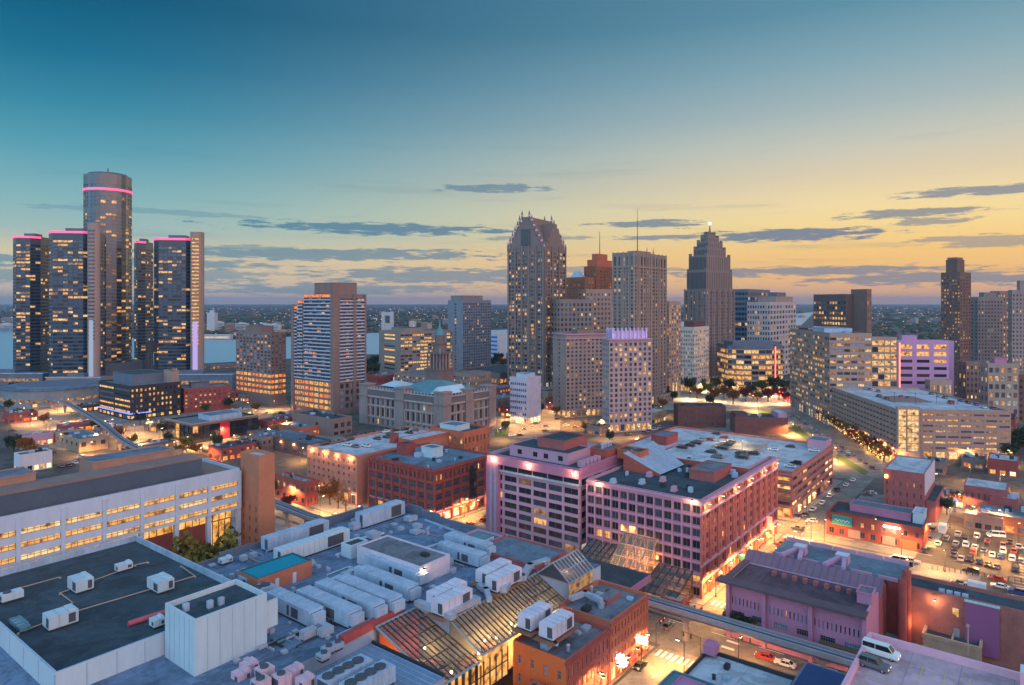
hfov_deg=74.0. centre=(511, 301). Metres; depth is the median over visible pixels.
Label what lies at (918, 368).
window
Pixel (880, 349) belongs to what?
window
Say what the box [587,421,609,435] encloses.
building
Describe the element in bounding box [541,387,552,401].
building
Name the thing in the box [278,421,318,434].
shop building
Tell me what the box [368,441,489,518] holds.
loft building
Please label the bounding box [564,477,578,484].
window
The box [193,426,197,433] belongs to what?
window
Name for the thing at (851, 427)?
street tree
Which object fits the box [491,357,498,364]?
street tree
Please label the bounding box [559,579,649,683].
brick row building
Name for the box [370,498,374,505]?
window
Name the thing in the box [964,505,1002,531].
bar building
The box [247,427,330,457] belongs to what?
club building
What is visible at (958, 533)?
pickup truck
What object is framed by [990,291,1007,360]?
office tower
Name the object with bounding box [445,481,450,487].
window
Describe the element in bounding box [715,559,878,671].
office building
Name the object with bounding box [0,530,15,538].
window
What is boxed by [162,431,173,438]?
street tree
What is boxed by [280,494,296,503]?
street tree
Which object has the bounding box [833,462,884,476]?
road
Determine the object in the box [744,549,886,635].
gabled hall
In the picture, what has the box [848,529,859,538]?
roller door
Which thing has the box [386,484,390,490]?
window
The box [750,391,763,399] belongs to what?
street tree
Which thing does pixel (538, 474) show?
window
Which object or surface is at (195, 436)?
window
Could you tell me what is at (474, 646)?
glass conservatory
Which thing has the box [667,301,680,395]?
office building
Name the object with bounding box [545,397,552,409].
building
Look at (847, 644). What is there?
window
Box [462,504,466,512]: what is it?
window
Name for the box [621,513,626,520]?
window
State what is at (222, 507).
window
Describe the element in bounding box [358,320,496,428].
county building
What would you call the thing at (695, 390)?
street tree
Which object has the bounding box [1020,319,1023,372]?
window
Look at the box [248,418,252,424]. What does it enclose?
window
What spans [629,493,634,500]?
window
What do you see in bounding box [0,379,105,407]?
round hall
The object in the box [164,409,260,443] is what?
casino hall
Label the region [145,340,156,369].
water tank
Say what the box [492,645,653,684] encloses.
pavement
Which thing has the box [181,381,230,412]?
brick building
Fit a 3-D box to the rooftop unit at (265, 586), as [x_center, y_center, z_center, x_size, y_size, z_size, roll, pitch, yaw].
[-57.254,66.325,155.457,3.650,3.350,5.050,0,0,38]
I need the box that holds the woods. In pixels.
[0,305,940,339]
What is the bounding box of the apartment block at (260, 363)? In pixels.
[236,325,285,404]
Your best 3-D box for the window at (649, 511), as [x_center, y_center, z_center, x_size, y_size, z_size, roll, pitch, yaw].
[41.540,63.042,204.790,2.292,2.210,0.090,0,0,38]
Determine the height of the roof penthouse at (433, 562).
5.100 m
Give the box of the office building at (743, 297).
[732,289,769,339]
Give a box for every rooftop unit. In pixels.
[0,587,23,604]
[9,615,30,633]
[42,603,78,631]
[67,571,93,594]
[114,559,132,572]
[147,572,173,594]
[149,613,164,629]
[218,554,232,565]
[231,665,250,681]
[238,575,256,582]
[239,656,258,670]
[250,673,270,684]
[253,581,275,591]
[255,662,274,676]
[261,518,328,552]
[266,587,325,626]
[271,668,291,684]
[273,526,349,558]
[284,661,303,684]
[295,670,314,684]
[296,585,364,628]
[315,577,387,619]
[315,649,330,663]
[316,653,372,684]
[321,643,335,653]
[330,639,343,651]
[334,573,404,613]
[339,659,395,684]
[354,564,420,602]
[355,499,404,528]
[365,553,428,585]
[425,584,472,621]
[426,577,466,602]
[437,540,489,567]
[444,531,495,555]
[470,557,511,586]
[479,564,527,597]
[511,600,551,636]
[533,608,579,646]
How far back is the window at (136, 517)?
187.88 m
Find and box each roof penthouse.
[239,552,311,587]
[341,537,367,558]
[357,535,449,585]
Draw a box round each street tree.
[3,399,14,407]
[3,433,22,454]
[15,437,34,449]
[23,442,37,450]
[38,414,49,420]
[89,420,97,425]
[114,425,125,433]
[126,434,138,441]
[133,412,147,423]
[151,419,161,432]
[157,422,166,430]
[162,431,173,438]
[171,525,241,562]
[173,444,185,449]
[178,434,193,451]
[189,442,202,451]
[190,545,218,561]
[200,404,210,410]
[211,434,223,443]
[223,396,234,405]
[250,402,261,409]
[250,424,259,429]
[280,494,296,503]
[319,479,339,504]
[332,491,342,508]
[340,495,351,510]
[366,357,377,364]
[366,364,373,377]
[369,362,379,371]
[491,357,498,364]
[493,352,504,357]
[496,356,506,363]
[501,420,509,428]
[551,406,560,411]
[581,422,588,427]
[606,431,614,438]
[657,399,667,406]
[666,390,677,398]
[684,376,696,388]
[691,384,703,394]
[701,380,713,390]
[705,394,714,402]
[707,387,720,397]
[710,377,720,385]
[719,384,730,394]
[722,608,740,617]
[724,378,737,387]
[726,388,739,403]
[731,613,755,639]
[738,386,752,396]
[746,383,757,390]
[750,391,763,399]
[755,379,767,388]
[761,387,775,397]
[766,375,780,388]
[773,387,786,396]
[776,378,789,387]
[781,391,789,401]
[828,415,836,428]
[836,420,848,428]
[840,421,851,436]
[844,424,857,439]
[846,429,859,442]
[853,431,868,443]
[854,434,871,447]
[863,436,878,452]
[868,439,883,455]
[870,444,885,458]
[874,443,892,461]
[940,495,954,514]
[948,491,962,501]
[1000,442,1021,454]
[1011,433,1023,454]
[1012,426,1023,447]
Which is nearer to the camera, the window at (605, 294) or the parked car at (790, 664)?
the parked car at (790, 664)
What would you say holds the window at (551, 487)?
in the office building at (536, 490)
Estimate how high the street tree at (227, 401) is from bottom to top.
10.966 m
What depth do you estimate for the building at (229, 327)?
1878.54 m
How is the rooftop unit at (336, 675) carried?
on the casino roof block at (289, 641)
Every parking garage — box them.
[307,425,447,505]
[621,426,832,518]
[832,387,1010,460]
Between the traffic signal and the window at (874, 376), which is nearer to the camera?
the traffic signal
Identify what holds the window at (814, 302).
in the office block at (832, 310)
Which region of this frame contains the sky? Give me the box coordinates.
[0,0,1023,303]
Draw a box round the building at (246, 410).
[227,407,251,413]
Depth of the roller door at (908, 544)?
233.33 m
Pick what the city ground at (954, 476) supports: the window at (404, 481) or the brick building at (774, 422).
the brick building at (774, 422)
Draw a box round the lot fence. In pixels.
[932,565,1021,581]
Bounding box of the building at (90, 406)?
[77,402,98,410]
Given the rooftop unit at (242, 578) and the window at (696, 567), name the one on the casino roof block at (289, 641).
the rooftop unit at (242, 578)
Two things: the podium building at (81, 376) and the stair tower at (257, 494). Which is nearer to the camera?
the stair tower at (257, 494)
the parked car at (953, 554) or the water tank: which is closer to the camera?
the parked car at (953, 554)
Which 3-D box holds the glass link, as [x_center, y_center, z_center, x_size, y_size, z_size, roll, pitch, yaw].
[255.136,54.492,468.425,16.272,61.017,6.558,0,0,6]
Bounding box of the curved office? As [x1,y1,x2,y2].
[717,340,782,390]
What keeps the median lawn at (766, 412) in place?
on the road at (845, 441)
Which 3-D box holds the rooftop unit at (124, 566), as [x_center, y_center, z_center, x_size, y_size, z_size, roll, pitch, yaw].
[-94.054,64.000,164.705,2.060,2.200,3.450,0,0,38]
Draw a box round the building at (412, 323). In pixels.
[409,321,415,326]
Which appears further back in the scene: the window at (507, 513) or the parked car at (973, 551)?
the window at (507, 513)
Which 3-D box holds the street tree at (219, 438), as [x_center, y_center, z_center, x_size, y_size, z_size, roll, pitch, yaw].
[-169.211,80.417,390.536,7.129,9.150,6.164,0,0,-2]
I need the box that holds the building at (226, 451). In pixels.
[208,440,255,461]
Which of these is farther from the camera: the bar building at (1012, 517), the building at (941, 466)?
the building at (941, 466)
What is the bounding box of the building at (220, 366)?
[204,363,235,368]
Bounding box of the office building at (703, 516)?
[586,441,778,599]
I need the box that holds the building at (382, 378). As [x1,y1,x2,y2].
[367,372,393,385]
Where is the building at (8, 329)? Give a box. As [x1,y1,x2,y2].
[0,327,12,331]
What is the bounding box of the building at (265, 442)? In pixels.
[248,431,279,450]
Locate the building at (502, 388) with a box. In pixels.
[496,384,509,394]
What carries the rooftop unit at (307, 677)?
on the casino roof block at (289, 641)
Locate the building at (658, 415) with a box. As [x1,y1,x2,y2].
[652,408,665,423]
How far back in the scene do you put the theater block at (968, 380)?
524.99 m
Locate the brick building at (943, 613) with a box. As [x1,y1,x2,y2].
[911,574,1023,670]
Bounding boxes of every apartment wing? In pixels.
[291,305,297,409]
[297,300,303,410]
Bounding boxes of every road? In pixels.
[4,401,274,449]
[275,498,845,675]
[316,434,917,557]
[455,411,756,528]
[490,401,559,437]
[616,453,893,684]
[754,411,886,477]
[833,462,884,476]
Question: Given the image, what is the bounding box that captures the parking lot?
[914,523,1023,597]
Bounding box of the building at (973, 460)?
[961,451,986,469]
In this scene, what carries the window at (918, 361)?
in the office building at (919, 362)
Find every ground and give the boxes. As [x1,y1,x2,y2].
[0,304,940,339]
[0,312,1023,684]
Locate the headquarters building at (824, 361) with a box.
[790,327,871,426]
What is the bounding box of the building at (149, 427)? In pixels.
[144,420,166,431]
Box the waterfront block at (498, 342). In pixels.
[491,333,505,358]
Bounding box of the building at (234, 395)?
[231,390,238,400]
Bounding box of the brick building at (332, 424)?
[292,409,351,436]
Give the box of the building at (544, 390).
[541,386,552,400]
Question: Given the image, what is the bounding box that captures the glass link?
[872,337,896,386]
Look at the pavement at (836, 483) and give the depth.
290.74 m
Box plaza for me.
[661,380,799,411]
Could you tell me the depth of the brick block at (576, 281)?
744.07 m
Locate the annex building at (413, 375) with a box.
[394,369,456,381]
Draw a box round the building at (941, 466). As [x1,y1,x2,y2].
[923,456,947,474]
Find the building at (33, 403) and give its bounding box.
[30,400,37,407]
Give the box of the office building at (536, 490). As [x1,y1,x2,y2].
[486,431,648,553]
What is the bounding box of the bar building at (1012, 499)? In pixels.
[990,492,1018,508]
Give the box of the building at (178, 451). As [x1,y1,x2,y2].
[171,447,182,454]
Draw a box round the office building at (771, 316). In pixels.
[747,292,795,374]
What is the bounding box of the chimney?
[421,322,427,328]
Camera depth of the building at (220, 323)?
2299.50 m
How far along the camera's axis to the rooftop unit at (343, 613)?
144.29 m
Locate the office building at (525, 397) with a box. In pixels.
[510,372,540,424]
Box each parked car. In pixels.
[319,441,329,445]
[345,436,354,440]
[632,660,647,671]
[661,621,674,630]
[675,444,688,448]
[684,442,695,446]
[690,440,702,444]
[696,437,705,441]
[704,449,717,453]
[710,454,723,458]
[715,444,728,449]
[723,442,733,446]
[734,450,747,453]
[735,453,749,458]
[747,450,759,454]
[754,651,775,661]
[767,447,778,450]
[774,540,783,545]
[774,658,795,669]
[784,463,796,467]
[790,460,801,464]
[791,525,804,530]
[794,513,803,517]
[807,517,817,522]
[808,448,819,451]
[858,651,891,673]
[861,491,872,495]
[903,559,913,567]
[921,546,928,553]
[929,526,936,531]
[934,540,941,546]
[942,534,949,541]
[950,551,957,557]
[950,579,964,583]
[951,543,958,550]
[957,555,964,561]
[962,540,969,547]
[962,566,979,574]
[966,554,973,561]
[969,547,976,554]
[973,532,980,538]
[975,557,982,564]
[980,547,987,552]
[983,538,989,543]
[984,560,991,566]
[987,575,1006,582]
[989,551,994,557]
[990,582,1009,589]
[993,563,1000,569]
[997,553,1003,559]
[999,546,1006,552]
[1006,538,1013,544]
[1008,554,1015,561]
[1008,587,1023,595]
[1010,547,1017,553]
[1012,564,1019,572]
[1015,543,1022,549]
[1017,557,1023,563]
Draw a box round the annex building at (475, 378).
[455,370,490,387]
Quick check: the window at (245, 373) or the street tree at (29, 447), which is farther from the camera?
the window at (245, 373)
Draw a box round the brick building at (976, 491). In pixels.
[963,477,1008,510]
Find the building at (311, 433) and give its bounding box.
[299,431,315,435]
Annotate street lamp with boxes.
[641,633,649,659]
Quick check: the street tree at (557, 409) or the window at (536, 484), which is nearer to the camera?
the window at (536, 484)
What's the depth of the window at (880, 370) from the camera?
465.69 m
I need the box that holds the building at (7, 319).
[1,317,12,322]
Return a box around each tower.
[12,233,48,371]
[48,223,104,376]
[83,168,141,374]
[133,239,152,368]
[153,232,203,370]
[207,310,217,330]
[241,449,274,544]
[303,282,365,413]
[381,312,393,329]
[448,295,490,371]
[507,210,566,386]
[552,329,605,417]
[584,236,611,288]
[601,327,652,432]
[612,208,666,404]
[684,222,734,383]
[941,257,970,396]
[971,292,1002,361]
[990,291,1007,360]
[1008,281,1023,373]
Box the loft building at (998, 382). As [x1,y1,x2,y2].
[980,357,1017,422]
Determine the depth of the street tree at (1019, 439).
374.73 m
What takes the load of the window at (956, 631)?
in the brick building at (943, 613)
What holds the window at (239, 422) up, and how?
in the casino hall
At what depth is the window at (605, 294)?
681.39 m
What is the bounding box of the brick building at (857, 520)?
[826,499,928,551]
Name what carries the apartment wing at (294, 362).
on the city ground at (954, 476)
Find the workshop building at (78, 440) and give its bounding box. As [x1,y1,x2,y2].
[55,429,107,452]
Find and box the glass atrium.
[580,531,692,600]
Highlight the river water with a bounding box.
[0,312,812,368]
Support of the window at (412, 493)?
in the loft building at (444, 481)
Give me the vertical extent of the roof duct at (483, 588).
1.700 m
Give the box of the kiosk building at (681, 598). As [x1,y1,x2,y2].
[660,593,688,616]
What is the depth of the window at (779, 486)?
268.30 m
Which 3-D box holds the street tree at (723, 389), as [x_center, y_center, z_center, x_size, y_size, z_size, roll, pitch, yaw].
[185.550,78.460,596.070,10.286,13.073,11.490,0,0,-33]
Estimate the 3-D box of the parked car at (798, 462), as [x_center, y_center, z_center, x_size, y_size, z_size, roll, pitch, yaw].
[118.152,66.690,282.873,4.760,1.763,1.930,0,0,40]
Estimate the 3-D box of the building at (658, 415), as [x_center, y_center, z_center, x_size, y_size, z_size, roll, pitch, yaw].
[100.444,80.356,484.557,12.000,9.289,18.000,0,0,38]
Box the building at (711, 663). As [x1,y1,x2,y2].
[684,638,795,684]
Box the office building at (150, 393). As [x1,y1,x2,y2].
[98,369,180,419]
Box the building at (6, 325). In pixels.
[0,323,12,326]
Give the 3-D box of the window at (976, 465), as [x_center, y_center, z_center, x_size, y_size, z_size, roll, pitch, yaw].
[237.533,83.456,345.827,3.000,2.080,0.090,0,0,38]
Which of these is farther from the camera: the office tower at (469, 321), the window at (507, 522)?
the office tower at (469, 321)
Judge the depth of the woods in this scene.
3704.57 m
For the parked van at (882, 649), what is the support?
on the parking deck
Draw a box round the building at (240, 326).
[236,322,248,330]
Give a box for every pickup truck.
[908,556,920,564]
[954,530,961,537]
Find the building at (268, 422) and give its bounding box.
[258,415,291,428]
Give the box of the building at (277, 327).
[264,324,280,331]
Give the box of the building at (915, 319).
[910,317,918,323]
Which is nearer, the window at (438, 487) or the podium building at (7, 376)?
the window at (438, 487)
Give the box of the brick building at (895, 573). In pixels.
[771,536,910,642]
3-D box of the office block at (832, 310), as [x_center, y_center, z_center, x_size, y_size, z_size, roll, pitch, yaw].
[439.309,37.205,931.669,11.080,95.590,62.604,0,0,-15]
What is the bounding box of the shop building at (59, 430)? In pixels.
[52,427,81,441]
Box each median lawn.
[494,428,508,436]
[758,410,771,413]
[789,425,810,439]
[833,454,867,474]
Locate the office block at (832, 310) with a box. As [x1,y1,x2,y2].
[813,294,852,330]
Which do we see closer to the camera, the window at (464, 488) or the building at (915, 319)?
the window at (464, 488)
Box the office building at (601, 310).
[578,289,611,332]
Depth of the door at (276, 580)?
161.09 m
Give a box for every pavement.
[231,509,296,546]
[310,495,485,519]
[490,443,596,452]
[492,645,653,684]
[648,533,782,619]
[778,479,842,521]
[817,541,980,645]
[857,494,952,548]
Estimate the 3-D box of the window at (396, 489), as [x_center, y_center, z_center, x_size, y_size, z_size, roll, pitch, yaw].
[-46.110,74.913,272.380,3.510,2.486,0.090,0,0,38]
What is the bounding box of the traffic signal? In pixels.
[683,631,700,654]
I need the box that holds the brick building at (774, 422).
[730,410,787,433]
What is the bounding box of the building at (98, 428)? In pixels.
[94,423,126,434]
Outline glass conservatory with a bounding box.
[375,573,564,684]
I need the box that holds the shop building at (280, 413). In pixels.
[273,411,291,416]
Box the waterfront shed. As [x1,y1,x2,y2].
[204,334,233,338]
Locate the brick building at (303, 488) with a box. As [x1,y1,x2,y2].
[275,471,317,506]
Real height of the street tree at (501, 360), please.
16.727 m
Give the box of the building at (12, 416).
[2,409,37,423]
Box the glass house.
[537,549,593,597]
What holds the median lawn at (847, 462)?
on the road at (841, 468)
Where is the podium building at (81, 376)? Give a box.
[45,373,112,379]
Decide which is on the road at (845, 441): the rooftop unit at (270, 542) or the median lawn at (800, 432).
the median lawn at (800, 432)
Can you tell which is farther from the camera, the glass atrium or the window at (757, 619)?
the glass atrium
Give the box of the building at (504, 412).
[500,404,509,416]
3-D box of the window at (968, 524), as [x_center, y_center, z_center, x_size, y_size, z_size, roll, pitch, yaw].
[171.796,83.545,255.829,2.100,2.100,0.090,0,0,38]
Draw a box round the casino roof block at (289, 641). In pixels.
[0,500,600,684]
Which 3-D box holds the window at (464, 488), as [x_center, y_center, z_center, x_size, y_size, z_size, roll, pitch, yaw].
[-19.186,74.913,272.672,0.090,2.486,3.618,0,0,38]
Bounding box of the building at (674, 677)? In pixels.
[658,669,715,684]
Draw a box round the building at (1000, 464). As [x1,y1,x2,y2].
[988,452,1018,477]
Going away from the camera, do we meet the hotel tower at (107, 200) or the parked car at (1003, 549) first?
the parked car at (1003, 549)
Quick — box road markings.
[314,416,1023,677]
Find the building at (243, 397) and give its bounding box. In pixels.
[238,393,248,401]
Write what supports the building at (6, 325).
on the ground at (806, 308)
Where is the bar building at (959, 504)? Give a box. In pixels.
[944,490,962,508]
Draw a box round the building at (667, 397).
[655,392,673,404]
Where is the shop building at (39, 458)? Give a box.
[14,447,51,470]
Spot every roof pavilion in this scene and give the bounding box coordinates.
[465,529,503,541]
[490,535,566,571]
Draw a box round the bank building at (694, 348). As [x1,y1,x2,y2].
[681,321,708,391]
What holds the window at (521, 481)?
in the office building at (536, 490)
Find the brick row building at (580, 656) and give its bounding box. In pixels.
[513,617,610,684]
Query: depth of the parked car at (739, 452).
249.95 m
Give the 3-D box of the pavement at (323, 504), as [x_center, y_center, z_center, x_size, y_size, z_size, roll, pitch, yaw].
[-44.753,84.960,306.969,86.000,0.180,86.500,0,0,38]
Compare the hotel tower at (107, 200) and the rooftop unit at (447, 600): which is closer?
the rooftop unit at (447, 600)
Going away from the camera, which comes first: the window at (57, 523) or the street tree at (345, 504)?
the window at (57, 523)
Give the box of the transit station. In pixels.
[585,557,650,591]
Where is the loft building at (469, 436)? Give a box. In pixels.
[431,421,489,452]
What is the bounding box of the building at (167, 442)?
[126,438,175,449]
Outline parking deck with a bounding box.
[841,624,1023,684]
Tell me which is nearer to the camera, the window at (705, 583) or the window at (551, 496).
the window at (705, 583)
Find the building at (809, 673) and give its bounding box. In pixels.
[791,662,845,684]
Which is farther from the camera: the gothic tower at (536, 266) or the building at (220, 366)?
the building at (220, 366)
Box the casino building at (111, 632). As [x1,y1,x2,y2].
[0,535,230,684]
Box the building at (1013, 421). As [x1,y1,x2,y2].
[1011,413,1016,444]
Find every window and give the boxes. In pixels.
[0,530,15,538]
[0,543,15,552]
[0,556,15,565]
[13,244,48,365]
[21,520,60,534]
[21,533,60,547]
[21,545,60,560]
[49,240,104,372]
[66,511,101,523]
[66,523,101,536]
[66,535,101,548]
[84,184,131,362]
[107,503,139,514]
[107,514,139,526]
[107,526,139,538]
[134,249,152,359]
[145,495,174,505]
[145,506,174,517]
[145,517,174,528]
[154,247,189,369]
[179,488,207,498]
[179,498,207,509]
[179,509,207,520]
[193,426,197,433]
[193,434,197,440]
[198,425,203,432]
[198,433,203,439]
[204,425,208,431]
[204,432,208,438]
[210,424,214,430]
[212,481,237,490]
[212,491,237,501]
[212,501,237,511]
[232,421,236,427]
[232,427,236,433]
[237,334,262,392]
[237,420,241,426]
[237,427,241,433]
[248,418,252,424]
[253,418,257,423]
[305,297,363,409]
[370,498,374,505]
[378,482,382,488]
[378,491,382,497]
[384,333,451,369]
[386,474,390,480]
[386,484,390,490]
[386,493,390,499]
[394,476,398,482]
[394,486,398,492]
[402,478,406,484]
[402,488,406,494]
[410,480,415,486]
[410,490,415,496]
[419,482,423,488]
[419,492,423,498]
[427,484,432,490]
[427,494,432,500]
[427,503,432,510]
[436,483,441,490]
[436,493,441,500]
[436,503,441,510]
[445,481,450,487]
[445,490,450,497]
[445,500,450,507]
[445,510,450,518]
[454,478,458,485]
[454,488,458,494]
[454,497,458,504]
[454,507,458,515]
[455,303,488,368]
[462,485,466,492]
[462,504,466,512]
[470,501,474,509]
[478,499,482,506]
[504,466,516,471]
[505,475,515,482]
[505,484,515,491]
[505,493,515,500]
[505,502,515,508]
[505,510,515,517]
[505,519,515,526]
[505,528,515,535]
[509,251,564,385]
[518,468,531,474]
[519,478,530,485]
[519,487,530,494]
[519,496,530,503]
[519,505,530,512]
[519,514,530,521]
[519,523,530,530]
[519,532,530,539]
[521,229,522,245]
[523,229,524,245]
[526,229,527,245]
[528,229,529,244]
[533,471,546,477]
[534,481,545,488]
[534,490,545,497]
[534,499,545,506]
[534,508,545,516]
[534,517,545,525]
[534,526,545,534]
[534,535,545,543]
[548,474,562,480]
[549,484,561,491]
[549,493,561,501]
[549,502,561,510]
[549,512,561,519]
[549,521,561,529]
[549,530,561,538]
[549,539,561,547]
[552,303,590,384]
[554,339,601,415]
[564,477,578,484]
[564,487,577,495]
[564,496,577,504]
[564,506,577,514]
[564,515,577,523]
[564,525,577,533]
[564,534,577,542]
[564,543,577,550]
[567,282,593,297]
[585,271,610,287]
[601,294,609,332]
[602,673,606,684]
[606,342,650,430]
[611,666,615,680]
[612,490,617,496]
[614,257,664,402]
[621,491,626,498]
[621,502,626,509]
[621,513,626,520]
[621,524,626,530]
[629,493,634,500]
[629,504,634,511]
[629,515,634,522]
[629,526,634,532]
[637,646,640,657]
[638,495,643,502]
[638,506,643,513]
[638,517,643,524]
[638,528,643,534]
[646,496,652,503]
[646,507,652,515]
[646,518,652,526]
[646,529,652,536]
[655,498,661,505]
[655,509,661,516]
[655,520,661,528]
[655,532,661,539]
[664,500,670,507]
[664,511,670,518]
[664,522,670,530]
[664,534,670,541]
[664,545,670,552]
[664,556,670,564]
[670,305,679,393]
[674,502,680,509]
[674,513,680,521]
[674,524,680,532]
[674,536,680,543]
[674,547,680,555]
[674,559,680,566]
[681,330,707,390]
[683,503,689,511]
[683,515,689,522]
[683,526,689,534]
[683,538,689,546]
[683,549,689,557]
[683,561,689,569]
[686,292,732,382]
[693,505,699,513]
[693,517,699,525]
[693,529,699,536]
[693,540,699,548]
[693,552,699,560]
[693,563,699,571]
[693,575,699,583]
[693,587,699,595]
[703,580,706,593]
[712,574,714,586]
[717,347,782,387]
[748,305,794,373]
[750,292,767,299]
[752,616,761,622]
[774,622,787,630]
[778,476,789,480]
[778,484,789,488]
[778,492,789,496]
[778,501,789,505]
[778,507,789,517]
[791,332,870,422]
[797,628,807,636]
[814,302,820,326]
[821,635,834,642]
[832,391,1008,459]
[845,642,859,649]
[872,340,877,344]
[872,347,877,351]
[872,354,877,358]
[872,361,877,365]
[872,367,877,372]
[872,374,877,378]
[872,381,877,385]
[878,340,883,344]
[878,347,883,351]
[878,354,883,358]
[878,361,883,365]
[878,368,883,372]
[878,374,883,379]
[878,381,883,385]
[885,374,889,379]
[891,340,896,344]
[891,347,896,351]
[891,354,896,358]
[891,361,896,365]
[891,368,896,372]
[891,375,896,379]
[891,381,896,386]
[900,344,911,348]
[900,352,911,355]
[900,360,911,362]
[900,367,911,369]
[900,374,911,376]
[900,381,911,383]
[917,344,928,348]
[917,352,928,355]
[917,360,928,362]
[917,367,928,369]
[917,374,928,376]
[924,452,931,455]
[934,345,945,348]
[934,352,945,355]
[934,360,945,362]
[934,367,945,369]
[934,374,945,376]
[936,452,944,457]
[942,276,969,396]
[949,452,957,458]
[953,608,957,616]
[954,628,958,636]
[956,502,962,507]
[965,521,971,526]
[972,301,1001,359]
[975,464,982,468]
[975,523,981,528]
[985,524,990,529]
[1004,295,1007,359]
[1005,526,1013,531]
[1018,528,1023,533]
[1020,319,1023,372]
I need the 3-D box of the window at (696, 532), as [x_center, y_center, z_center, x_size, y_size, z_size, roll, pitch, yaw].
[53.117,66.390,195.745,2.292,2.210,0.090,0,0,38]
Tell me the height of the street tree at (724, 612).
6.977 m
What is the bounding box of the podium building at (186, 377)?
[179,370,235,388]
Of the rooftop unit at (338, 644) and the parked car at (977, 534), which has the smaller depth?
the rooftop unit at (338, 644)
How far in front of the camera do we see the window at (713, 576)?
202.90 m
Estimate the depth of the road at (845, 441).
423.37 m
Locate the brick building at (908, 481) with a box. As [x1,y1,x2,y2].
[884,455,944,522]
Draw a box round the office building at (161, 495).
[0,444,240,569]
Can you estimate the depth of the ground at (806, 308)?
6896.36 m
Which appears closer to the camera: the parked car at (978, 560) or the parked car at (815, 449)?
the parked car at (978, 560)
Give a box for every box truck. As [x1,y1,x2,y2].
[938,522,947,533]
[959,579,985,588]
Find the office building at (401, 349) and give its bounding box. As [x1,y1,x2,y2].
[379,327,451,372]
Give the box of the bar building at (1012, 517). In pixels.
[977,503,1023,534]
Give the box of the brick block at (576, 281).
[566,270,594,298]
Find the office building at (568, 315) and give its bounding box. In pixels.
[551,299,591,386]
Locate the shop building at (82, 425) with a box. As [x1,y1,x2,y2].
[57,420,95,429]
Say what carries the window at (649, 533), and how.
in the office building at (703, 516)
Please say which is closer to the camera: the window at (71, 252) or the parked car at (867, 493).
the parked car at (867, 493)
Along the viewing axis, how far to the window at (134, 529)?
187.88 m
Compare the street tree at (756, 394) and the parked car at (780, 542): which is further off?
the street tree at (756, 394)
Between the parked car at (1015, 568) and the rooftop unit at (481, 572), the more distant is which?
the parked car at (1015, 568)
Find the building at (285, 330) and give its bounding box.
[278,329,290,332]
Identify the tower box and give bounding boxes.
[165,579,277,676]
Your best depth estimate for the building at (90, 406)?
531.26 m
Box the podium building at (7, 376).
[0,369,48,385]
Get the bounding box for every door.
[275,578,278,587]
[293,572,295,582]
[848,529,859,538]
[882,535,894,545]
[900,539,916,549]
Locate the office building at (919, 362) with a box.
[897,335,948,388]
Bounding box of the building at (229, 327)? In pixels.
[225,323,234,332]
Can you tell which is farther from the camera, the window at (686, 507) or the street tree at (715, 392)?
the street tree at (715, 392)
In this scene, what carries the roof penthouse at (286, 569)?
on the casino roof block at (289, 641)
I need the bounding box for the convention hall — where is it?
[458,364,506,384]
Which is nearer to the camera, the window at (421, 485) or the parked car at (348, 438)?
the window at (421, 485)
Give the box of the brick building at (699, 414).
[674,403,725,427]
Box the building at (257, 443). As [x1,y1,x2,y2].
[230,438,259,448]
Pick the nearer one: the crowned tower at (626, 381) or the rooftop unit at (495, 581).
the rooftop unit at (495, 581)
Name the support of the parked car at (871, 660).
on the parking deck
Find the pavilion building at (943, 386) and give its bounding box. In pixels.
[925,379,951,395]
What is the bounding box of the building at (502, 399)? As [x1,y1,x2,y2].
[496,393,509,411]
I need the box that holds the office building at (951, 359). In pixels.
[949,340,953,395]
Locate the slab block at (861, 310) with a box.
[851,289,870,332]
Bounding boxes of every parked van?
[862,636,900,661]
[889,554,907,559]
[986,530,1005,537]
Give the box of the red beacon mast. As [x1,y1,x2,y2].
[774,345,775,387]
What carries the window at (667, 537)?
in the office building at (703, 516)
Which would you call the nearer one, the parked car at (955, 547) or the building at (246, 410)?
the parked car at (955, 547)
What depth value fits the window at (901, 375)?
491.74 m
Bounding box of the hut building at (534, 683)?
[528,681,541,684]
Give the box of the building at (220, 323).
[218,321,224,326]
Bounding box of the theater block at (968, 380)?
[958,361,984,402]
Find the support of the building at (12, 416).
on the road at (58, 415)
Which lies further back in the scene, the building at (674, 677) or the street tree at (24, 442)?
the street tree at (24, 442)
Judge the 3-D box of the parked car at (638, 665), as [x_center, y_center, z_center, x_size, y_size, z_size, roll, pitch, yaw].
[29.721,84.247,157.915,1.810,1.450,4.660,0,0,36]
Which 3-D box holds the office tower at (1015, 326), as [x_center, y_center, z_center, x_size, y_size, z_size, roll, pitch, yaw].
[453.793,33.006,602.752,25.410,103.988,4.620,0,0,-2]
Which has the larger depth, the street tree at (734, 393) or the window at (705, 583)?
the street tree at (734, 393)
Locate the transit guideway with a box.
[44,397,855,667]
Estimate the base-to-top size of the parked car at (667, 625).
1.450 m
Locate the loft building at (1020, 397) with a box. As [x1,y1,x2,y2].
[1018,374,1023,420]
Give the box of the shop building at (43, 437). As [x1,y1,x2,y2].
[18,430,53,445]
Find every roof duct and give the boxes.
[414,598,455,621]
[444,595,480,618]
[476,582,491,603]
[500,557,549,594]
[569,590,602,602]

